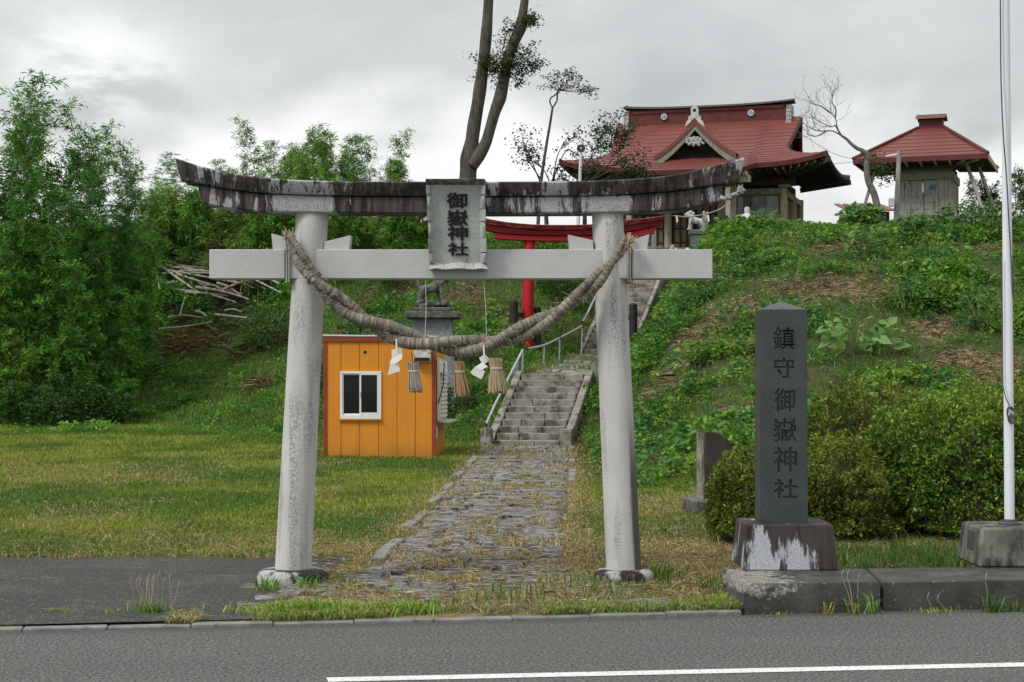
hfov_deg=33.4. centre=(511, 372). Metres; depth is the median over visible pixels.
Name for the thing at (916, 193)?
door
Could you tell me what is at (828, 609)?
grass tuft
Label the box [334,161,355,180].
bamboo
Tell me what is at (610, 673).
lane line
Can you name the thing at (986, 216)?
crest bush
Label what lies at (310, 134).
bamboo
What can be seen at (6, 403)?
bush
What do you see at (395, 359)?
paper streamer
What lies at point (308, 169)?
bamboo
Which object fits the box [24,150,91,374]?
bamboo
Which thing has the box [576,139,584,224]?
lamp post
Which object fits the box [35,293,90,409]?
bamboo
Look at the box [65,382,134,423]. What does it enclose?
bush
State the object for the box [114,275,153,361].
bamboo
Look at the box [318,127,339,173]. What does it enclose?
bamboo
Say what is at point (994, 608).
grass tuft
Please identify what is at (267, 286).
bamboo pole
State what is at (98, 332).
bamboo
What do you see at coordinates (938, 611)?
grass tuft
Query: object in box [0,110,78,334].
bamboo
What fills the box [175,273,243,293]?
bamboo pole
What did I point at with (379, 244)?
bamboo shrub
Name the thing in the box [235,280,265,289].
bamboo pole
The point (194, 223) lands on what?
bamboo shrub
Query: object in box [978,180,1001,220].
bamboo grass
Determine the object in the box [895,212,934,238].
crest bush
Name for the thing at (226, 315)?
bamboo pole
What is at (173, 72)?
sky
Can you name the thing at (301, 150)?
bamboo
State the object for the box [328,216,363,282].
bamboo shrub
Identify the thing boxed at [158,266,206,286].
bamboo pole
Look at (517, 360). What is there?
handrail
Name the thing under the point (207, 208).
bamboo shrub
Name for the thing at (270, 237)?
bamboo shrub
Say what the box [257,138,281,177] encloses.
bamboo
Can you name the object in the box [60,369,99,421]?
bamboo
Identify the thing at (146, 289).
bamboo
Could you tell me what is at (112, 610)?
grass tuft
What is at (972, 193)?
bamboo grass
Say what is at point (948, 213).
crest bush
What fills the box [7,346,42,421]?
bamboo
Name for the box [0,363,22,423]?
bamboo
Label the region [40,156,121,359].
bamboo
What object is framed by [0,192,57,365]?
bamboo
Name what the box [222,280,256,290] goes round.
bamboo pole
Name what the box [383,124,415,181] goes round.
bamboo
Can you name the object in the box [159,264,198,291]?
bamboo pole
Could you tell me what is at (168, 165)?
bamboo
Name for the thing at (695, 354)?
leafy weed
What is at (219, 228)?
bamboo shrub
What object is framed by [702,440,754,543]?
azalea shrub
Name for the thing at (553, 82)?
slender tree
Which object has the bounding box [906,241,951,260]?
leafy weed
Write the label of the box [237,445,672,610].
path
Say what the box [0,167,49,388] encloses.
bamboo
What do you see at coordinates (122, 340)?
bamboo
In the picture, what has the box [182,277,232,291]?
bamboo pole
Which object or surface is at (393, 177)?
bamboo
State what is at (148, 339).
bamboo
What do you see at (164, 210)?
bamboo shrub
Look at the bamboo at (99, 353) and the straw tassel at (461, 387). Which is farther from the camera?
the bamboo at (99, 353)
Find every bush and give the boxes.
[0,381,55,425]
[20,392,80,427]
[27,372,110,426]
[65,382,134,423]
[239,301,289,350]
[320,362,322,393]
[336,312,410,334]
[366,246,417,287]
[447,383,487,418]
[455,331,497,364]
[534,280,583,295]
[748,208,785,224]
[833,201,886,229]
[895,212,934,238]
[928,203,977,230]
[961,198,1023,232]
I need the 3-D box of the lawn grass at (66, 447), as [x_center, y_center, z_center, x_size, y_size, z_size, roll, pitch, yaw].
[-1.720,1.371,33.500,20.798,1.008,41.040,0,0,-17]
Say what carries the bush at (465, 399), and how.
on the ground at (812, 368)
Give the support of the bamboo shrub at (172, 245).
on the ground at (812, 368)
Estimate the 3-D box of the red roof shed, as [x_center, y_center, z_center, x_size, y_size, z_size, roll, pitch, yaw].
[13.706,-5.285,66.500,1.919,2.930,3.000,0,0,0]
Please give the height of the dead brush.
6.780 m
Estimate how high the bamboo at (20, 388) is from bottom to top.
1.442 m
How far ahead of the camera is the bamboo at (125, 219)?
50.88 m
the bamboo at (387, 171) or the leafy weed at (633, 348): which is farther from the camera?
the bamboo at (387, 171)
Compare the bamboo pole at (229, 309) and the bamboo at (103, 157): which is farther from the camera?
the bamboo pole at (229, 309)
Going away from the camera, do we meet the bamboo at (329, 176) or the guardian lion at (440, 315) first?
the guardian lion at (440, 315)
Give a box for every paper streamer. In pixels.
[388,339,401,374]
[471,345,488,378]
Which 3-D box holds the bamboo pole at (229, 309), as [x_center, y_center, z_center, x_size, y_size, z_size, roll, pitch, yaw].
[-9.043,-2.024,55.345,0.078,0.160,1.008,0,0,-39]
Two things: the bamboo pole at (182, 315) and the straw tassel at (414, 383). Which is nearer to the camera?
the straw tassel at (414, 383)
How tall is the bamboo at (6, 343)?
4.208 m
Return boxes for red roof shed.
[834,204,893,222]
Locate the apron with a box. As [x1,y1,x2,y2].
[0,556,352,624]
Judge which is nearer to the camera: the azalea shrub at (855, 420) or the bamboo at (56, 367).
the azalea shrub at (855, 420)
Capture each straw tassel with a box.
[407,352,422,392]
[453,351,469,396]
[488,348,508,393]
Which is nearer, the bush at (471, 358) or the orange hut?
the orange hut
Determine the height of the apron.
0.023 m
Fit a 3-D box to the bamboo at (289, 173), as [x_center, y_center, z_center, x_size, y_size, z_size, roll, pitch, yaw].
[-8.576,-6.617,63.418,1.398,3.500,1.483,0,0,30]
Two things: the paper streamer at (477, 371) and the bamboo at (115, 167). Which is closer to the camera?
the paper streamer at (477, 371)
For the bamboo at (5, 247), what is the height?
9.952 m
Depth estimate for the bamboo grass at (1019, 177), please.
59.65 m
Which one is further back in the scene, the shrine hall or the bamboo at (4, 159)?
the shrine hall
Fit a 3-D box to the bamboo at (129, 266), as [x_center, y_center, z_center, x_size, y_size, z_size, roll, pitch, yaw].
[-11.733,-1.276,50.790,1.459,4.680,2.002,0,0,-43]
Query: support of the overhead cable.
attached to the utility post at (894, 202)
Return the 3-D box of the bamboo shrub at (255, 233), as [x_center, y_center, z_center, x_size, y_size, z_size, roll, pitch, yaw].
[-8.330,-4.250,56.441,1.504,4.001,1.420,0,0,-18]
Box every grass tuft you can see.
[40,607,82,613]
[92,608,139,613]
[127,571,179,613]
[207,597,325,614]
[254,573,293,590]
[259,594,358,613]
[291,573,330,587]
[302,596,421,617]
[317,570,366,584]
[357,595,466,617]
[591,574,632,583]
[672,592,739,609]
[762,611,800,615]
[822,601,838,613]
[833,569,870,613]
[861,590,880,613]
[905,593,964,614]
[975,573,1012,612]
[995,598,1023,611]
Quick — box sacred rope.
[281,227,637,357]
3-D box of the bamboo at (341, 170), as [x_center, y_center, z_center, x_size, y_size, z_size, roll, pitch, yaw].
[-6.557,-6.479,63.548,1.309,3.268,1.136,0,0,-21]
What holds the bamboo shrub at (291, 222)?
on the ground at (812, 368)
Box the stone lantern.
[741,207,749,218]
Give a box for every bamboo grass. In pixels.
[960,176,990,222]
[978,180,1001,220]
[1000,164,1023,218]
[1012,185,1023,218]
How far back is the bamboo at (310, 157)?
65.33 m
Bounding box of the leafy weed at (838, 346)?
[815,313,892,356]
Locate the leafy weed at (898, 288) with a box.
[875,275,937,311]
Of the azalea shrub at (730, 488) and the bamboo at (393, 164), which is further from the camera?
the bamboo at (393, 164)
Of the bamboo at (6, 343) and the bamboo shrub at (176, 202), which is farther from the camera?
the bamboo shrub at (176, 202)
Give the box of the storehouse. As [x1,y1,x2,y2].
[852,114,998,219]
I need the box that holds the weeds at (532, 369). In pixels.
[475,280,670,444]
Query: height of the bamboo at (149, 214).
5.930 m
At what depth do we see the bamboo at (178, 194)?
62.06 m
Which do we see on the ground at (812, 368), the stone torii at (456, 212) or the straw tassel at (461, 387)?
the stone torii at (456, 212)
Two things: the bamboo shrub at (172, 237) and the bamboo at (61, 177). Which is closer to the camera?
the bamboo at (61, 177)
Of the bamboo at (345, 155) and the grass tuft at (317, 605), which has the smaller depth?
the grass tuft at (317, 605)
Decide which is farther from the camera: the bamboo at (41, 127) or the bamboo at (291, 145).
the bamboo at (291, 145)
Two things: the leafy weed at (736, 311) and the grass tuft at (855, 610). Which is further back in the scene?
the leafy weed at (736, 311)
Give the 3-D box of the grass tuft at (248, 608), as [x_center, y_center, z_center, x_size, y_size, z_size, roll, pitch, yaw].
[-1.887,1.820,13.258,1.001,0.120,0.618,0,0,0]
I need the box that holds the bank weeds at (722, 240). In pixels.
[0,210,1023,491]
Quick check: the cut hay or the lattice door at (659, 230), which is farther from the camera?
the lattice door at (659, 230)
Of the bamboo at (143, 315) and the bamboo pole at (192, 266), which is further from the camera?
the bamboo pole at (192, 266)
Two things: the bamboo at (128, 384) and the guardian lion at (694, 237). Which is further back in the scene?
the guardian lion at (694, 237)
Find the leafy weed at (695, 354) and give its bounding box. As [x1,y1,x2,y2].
[679,340,720,366]
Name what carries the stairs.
on the ground at (812, 368)
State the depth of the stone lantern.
49.93 m
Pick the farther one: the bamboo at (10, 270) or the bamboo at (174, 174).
the bamboo at (174, 174)
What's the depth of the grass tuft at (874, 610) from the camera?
13.50 m
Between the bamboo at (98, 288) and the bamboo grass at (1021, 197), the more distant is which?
the bamboo grass at (1021, 197)
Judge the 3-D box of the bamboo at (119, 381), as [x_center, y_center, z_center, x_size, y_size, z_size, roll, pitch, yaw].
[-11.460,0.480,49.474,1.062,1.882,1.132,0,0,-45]
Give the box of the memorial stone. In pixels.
[682,430,734,516]
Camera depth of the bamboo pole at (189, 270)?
57.73 m
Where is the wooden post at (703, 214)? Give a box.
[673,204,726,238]
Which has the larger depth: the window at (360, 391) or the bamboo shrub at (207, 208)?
the bamboo shrub at (207, 208)
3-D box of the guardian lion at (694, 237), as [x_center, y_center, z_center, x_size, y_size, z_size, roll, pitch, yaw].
[6.019,-4.524,56.000,0.724,1.608,0.500,0,0,0]
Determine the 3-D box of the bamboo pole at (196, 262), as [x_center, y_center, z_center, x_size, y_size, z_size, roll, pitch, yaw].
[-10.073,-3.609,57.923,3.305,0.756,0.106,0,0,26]
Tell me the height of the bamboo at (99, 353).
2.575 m
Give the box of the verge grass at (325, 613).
[154,592,753,622]
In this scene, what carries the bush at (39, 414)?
on the ground at (812, 368)
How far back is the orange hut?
33.40 m
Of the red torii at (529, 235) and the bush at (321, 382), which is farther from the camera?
the red torii at (529, 235)
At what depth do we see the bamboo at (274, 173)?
63.32 m
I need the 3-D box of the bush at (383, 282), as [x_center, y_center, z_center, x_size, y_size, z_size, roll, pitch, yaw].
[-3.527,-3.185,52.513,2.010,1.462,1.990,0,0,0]
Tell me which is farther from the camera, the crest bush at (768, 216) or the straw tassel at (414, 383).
the crest bush at (768, 216)
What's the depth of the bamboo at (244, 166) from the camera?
62.67 m
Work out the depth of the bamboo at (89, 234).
49.51 m
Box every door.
[623,215,642,238]
[644,214,663,246]
[673,209,694,247]
[696,204,716,228]
[911,180,922,216]
[924,180,935,216]
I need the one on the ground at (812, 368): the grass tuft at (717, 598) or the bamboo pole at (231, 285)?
the grass tuft at (717, 598)
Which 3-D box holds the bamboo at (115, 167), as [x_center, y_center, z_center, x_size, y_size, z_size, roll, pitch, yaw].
[-12.206,-4.465,54.831,2.670,7.392,2.341,0,0,-19]
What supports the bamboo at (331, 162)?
on the ground at (812, 368)
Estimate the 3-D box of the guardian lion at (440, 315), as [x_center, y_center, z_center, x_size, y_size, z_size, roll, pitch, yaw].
[-1.942,-0.596,42.000,1.312,3.711,1.312,0,0,0]
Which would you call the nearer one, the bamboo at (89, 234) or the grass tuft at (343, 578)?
the grass tuft at (343, 578)
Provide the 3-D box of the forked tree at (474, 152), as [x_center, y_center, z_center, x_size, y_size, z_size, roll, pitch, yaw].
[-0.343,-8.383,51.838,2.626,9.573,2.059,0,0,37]
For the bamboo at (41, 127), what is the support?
on the ground at (812, 368)
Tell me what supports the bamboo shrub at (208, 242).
on the ground at (812, 368)
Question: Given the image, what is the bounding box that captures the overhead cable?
[797,131,885,159]
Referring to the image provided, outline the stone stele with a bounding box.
[732,302,837,570]
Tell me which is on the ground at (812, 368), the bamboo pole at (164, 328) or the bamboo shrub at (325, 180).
the bamboo shrub at (325, 180)
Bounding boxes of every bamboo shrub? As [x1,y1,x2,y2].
[134,181,173,280]
[146,191,182,253]
[152,206,185,265]
[158,183,194,255]
[172,181,209,272]
[176,186,217,258]
[180,190,215,253]
[189,210,240,282]
[203,215,247,248]
[212,209,247,283]
[222,210,264,302]
[239,214,282,301]
[253,177,291,248]
[254,214,290,288]
[283,215,295,232]
[317,173,341,240]
[327,216,361,286]
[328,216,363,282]
[350,216,373,248]
[350,216,378,248]
[363,216,389,248]
[369,216,396,248]
[379,217,419,248]
[387,217,420,248]
[393,217,426,247]
[417,218,427,238]
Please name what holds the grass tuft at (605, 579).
on the path
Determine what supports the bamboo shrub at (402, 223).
on the ground at (812, 368)
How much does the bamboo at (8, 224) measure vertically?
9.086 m
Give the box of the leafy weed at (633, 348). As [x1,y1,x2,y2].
[630,337,659,361]
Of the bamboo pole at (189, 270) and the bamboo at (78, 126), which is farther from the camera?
the bamboo pole at (189, 270)
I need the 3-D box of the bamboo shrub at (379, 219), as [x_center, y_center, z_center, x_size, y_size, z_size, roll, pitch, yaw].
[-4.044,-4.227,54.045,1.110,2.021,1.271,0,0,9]
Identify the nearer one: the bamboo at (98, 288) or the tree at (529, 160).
the bamboo at (98, 288)
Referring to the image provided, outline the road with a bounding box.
[0,608,1023,681]
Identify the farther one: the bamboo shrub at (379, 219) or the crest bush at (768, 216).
the bamboo shrub at (379, 219)
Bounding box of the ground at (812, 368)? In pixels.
[0,230,1023,627]
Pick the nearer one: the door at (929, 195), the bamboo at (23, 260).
the bamboo at (23, 260)
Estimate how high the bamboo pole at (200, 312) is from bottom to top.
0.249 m
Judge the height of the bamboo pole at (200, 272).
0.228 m
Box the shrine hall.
[559,98,850,248]
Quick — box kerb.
[0,609,741,632]
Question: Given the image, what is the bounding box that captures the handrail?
[484,296,595,442]
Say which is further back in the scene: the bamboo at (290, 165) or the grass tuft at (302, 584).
the bamboo at (290, 165)
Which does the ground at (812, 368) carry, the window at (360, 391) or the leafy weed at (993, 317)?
the leafy weed at (993, 317)
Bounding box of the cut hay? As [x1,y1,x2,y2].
[0,453,962,613]
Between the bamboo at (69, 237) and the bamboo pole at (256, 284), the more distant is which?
the bamboo pole at (256, 284)
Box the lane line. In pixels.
[326,662,1023,681]
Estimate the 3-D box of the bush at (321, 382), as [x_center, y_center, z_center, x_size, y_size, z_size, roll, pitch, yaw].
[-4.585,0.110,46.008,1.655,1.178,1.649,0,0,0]
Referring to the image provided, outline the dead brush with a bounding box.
[115,233,286,397]
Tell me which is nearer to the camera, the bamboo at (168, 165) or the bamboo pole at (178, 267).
the bamboo pole at (178, 267)
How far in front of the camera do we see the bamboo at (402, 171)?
65.01 m
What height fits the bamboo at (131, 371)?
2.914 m
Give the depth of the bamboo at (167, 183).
60.31 m
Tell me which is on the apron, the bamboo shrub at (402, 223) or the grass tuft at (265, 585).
the grass tuft at (265, 585)
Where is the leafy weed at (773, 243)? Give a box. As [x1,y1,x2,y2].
[751,233,781,249]
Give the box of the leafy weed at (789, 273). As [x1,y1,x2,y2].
[769,258,817,285]
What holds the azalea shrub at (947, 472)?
on the ground at (812, 368)
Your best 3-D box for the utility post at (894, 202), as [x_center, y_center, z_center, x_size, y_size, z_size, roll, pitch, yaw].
[11.209,-5.055,50.031,0.402,2.928,0.561,0,0,0]
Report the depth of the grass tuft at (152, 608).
13.30 m
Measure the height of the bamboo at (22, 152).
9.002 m
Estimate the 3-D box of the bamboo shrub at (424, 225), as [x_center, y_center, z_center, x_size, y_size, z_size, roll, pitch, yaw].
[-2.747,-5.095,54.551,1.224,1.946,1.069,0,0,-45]
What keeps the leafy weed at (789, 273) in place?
on the ground at (812, 368)
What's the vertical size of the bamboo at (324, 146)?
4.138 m
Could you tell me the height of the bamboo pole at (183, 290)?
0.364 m
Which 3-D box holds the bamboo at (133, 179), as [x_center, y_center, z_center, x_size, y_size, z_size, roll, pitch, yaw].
[-11.836,-2.884,51.672,1.992,7.248,2.734,0,0,-27]
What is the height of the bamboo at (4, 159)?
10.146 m
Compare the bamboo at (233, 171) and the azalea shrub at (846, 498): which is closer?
the azalea shrub at (846, 498)
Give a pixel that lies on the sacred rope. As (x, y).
(346, 307)
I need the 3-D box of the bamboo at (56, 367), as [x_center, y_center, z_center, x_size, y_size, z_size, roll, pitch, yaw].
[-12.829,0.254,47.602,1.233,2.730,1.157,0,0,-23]
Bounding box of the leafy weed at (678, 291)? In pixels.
[665,282,705,309]
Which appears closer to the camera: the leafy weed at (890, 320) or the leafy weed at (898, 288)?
the leafy weed at (890, 320)
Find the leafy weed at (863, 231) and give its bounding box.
[839,223,892,255]
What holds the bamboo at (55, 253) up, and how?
on the ground at (812, 368)
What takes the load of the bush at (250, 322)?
on the ground at (812, 368)
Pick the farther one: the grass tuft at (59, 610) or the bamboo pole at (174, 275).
the bamboo pole at (174, 275)
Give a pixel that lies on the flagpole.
(991, 544)
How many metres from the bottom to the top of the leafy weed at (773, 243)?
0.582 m
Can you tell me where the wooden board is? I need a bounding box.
[651,230,655,246]
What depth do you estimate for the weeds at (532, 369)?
43.08 m
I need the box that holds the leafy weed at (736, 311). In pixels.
[710,299,751,325]
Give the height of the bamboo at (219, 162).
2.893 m
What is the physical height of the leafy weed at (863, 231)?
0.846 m
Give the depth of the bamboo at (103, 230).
49.32 m
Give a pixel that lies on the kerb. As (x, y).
(671, 613)
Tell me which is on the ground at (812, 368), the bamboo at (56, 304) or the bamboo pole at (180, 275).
the bamboo at (56, 304)
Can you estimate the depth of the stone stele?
14.50 m
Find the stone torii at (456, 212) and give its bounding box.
[175,158,743,587]
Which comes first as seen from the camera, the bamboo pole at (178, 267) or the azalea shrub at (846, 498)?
the azalea shrub at (846, 498)
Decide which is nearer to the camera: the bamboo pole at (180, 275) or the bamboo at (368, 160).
the bamboo pole at (180, 275)
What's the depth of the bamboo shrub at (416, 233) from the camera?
54.18 m
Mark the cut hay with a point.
(367, 590)
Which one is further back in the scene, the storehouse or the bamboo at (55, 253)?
the storehouse
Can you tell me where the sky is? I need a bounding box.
[0,0,1023,226]
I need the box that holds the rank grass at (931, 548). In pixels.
[835,528,977,570]
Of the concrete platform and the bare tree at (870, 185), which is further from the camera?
the bare tree at (870, 185)
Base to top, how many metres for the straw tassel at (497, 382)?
0.406 m
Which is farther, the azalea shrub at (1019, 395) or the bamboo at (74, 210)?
the bamboo at (74, 210)
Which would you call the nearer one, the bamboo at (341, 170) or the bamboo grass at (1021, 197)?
the bamboo grass at (1021, 197)
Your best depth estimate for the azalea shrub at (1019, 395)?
23.74 m
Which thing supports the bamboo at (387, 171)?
on the ground at (812, 368)
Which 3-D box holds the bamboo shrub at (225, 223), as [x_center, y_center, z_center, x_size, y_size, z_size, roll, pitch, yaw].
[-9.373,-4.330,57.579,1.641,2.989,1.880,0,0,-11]
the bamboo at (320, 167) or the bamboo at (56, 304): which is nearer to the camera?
the bamboo at (56, 304)
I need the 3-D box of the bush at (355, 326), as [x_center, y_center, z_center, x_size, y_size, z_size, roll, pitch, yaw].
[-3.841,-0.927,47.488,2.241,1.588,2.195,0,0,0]
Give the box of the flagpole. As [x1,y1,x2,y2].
[957,0,1023,567]
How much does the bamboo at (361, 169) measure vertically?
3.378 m
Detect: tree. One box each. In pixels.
[459,0,550,178]
[498,122,601,224]
[536,66,599,224]
[572,106,662,224]
[783,66,896,223]
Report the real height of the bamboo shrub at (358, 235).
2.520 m
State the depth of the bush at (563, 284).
50.73 m
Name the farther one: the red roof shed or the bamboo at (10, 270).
the red roof shed
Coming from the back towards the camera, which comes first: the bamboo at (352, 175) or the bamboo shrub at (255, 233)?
the bamboo at (352, 175)
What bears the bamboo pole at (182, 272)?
on the dead brush
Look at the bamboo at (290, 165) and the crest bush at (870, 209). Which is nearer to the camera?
the crest bush at (870, 209)
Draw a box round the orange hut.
[323,330,456,457]
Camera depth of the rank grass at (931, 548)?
16.36 m
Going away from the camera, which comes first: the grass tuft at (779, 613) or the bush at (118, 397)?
the grass tuft at (779, 613)
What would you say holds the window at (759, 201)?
in the shrine hall
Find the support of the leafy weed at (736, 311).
on the ground at (812, 368)
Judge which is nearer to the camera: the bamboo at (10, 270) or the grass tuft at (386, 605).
the grass tuft at (386, 605)
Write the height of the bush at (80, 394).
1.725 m
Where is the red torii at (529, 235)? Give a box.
[485,215,664,350]
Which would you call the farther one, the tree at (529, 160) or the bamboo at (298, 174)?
the bamboo at (298, 174)
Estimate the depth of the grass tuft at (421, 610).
13.23 m
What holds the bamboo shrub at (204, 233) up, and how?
on the ground at (812, 368)
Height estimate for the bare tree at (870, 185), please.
5.011 m
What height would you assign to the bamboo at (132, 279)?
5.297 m
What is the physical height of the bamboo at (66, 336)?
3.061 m
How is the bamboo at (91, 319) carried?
on the ground at (812, 368)
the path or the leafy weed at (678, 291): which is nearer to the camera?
the path
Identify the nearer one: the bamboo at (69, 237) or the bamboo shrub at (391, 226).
the bamboo at (69, 237)
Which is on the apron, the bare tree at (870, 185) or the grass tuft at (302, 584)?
the grass tuft at (302, 584)
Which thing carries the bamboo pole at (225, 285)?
on the dead brush
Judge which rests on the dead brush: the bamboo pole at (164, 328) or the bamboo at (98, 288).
the bamboo pole at (164, 328)
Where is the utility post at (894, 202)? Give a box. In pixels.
[886,150,900,218]
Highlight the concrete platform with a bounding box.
[723,567,1023,614]
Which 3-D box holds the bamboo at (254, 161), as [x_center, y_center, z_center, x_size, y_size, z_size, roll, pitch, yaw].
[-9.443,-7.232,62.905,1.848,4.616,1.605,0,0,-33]
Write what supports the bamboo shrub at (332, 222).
on the ground at (812, 368)
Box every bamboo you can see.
[0,69,68,344]
[0,79,65,378]
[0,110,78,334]
[0,123,62,417]
[0,167,30,343]
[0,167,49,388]
[0,176,26,356]
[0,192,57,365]
[0,214,45,385]
[0,284,34,420]
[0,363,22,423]
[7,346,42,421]
[8,380,47,425]
[9,129,114,389]
[9,225,83,384]
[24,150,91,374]
[26,284,76,414]
[30,248,84,408]
[33,335,70,426]
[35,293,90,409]
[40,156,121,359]
[50,96,136,344]
[51,258,109,410]
[53,322,101,418]
[56,209,118,393]
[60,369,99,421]
[61,220,117,377]
[62,143,118,373]
[65,218,146,381]
[81,185,145,404]
[83,340,121,419]
[85,155,153,372]
[85,294,125,398]
[91,117,172,312]
[93,251,143,391]
[98,359,137,412]
[99,223,158,390]
[101,292,147,410]
[107,192,166,320]
[108,377,141,423]
[114,232,173,401]
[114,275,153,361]
[114,313,149,397]
[117,283,163,383]
[134,182,170,232]
[141,151,181,203]
[165,159,190,207]
[169,188,184,215]
[207,158,228,208]
[224,166,241,174]
[227,114,271,215]
[235,153,256,176]
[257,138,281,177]
[266,167,281,178]
[276,151,299,179]
[276,151,301,179]
[278,142,299,177]
[287,121,329,179]
[287,146,322,180]
[289,153,319,180]
[290,170,309,179]
[299,137,321,179]
[308,127,338,180]
[312,162,334,180]
[313,145,343,180]
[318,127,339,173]
[320,173,339,180]
[331,134,367,179]
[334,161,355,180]
[335,155,354,180]
[336,144,358,180]
[346,170,375,219]
[348,154,373,220]
[350,133,387,216]
[377,164,396,216]
[381,159,407,181]
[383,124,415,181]
[383,171,403,217]
[386,157,411,218]
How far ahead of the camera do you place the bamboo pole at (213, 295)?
56.30 m
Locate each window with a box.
[340,371,380,418]
[736,194,779,220]
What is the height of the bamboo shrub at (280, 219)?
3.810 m
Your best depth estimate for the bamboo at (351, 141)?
64.05 m
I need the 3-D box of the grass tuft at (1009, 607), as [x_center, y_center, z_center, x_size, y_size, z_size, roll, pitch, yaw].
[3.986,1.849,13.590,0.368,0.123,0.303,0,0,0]
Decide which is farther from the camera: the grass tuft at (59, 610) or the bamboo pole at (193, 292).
the bamboo pole at (193, 292)
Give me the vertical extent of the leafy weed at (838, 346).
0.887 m
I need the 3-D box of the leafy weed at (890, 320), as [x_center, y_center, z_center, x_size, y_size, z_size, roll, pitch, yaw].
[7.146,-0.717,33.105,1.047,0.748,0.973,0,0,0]
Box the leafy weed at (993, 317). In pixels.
[951,287,1015,329]
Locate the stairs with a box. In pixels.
[480,244,673,446]
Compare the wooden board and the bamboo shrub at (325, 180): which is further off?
the bamboo shrub at (325, 180)
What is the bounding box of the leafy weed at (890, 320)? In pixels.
[857,317,910,352]
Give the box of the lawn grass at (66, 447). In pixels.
[0,404,972,613]
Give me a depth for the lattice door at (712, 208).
60.40 m
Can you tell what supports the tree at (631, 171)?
on the ground at (812, 368)
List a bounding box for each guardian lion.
[405,280,460,413]
[684,210,705,248]
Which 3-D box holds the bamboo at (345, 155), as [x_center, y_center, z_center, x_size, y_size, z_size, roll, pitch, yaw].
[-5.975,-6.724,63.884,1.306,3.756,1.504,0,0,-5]
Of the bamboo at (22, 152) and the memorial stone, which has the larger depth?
the bamboo at (22, 152)
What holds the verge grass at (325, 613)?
on the ground at (812, 368)
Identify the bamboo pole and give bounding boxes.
[156,266,249,285]
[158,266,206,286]
[158,321,211,329]
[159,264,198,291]
[165,287,201,291]
[167,315,201,317]
[169,266,201,269]
[175,257,204,265]
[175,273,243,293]
[178,264,208,268]
[180,269,208,271]
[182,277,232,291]
[185,291,227,296]
[190,272,208,273]
[195,286,248,299]
[195,310,206,316]
[211,294,236,302]
[213,313,253,318]
[216,282,241,295]
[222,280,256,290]
[224,308,241,312]
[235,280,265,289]
[255,280,281,292]
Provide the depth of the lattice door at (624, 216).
61.19 m
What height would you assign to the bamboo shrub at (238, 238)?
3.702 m
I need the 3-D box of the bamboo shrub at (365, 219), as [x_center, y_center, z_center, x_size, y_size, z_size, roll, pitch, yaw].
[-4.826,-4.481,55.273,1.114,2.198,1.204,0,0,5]
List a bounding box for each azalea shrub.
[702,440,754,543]
[807,373,933,462]
[808,430,906,541]
[851,381,1023,540]
[932,368,1023,435]
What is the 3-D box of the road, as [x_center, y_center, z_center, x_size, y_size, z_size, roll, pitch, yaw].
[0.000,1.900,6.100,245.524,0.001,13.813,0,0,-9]
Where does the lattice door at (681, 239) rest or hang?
in the shrine hall

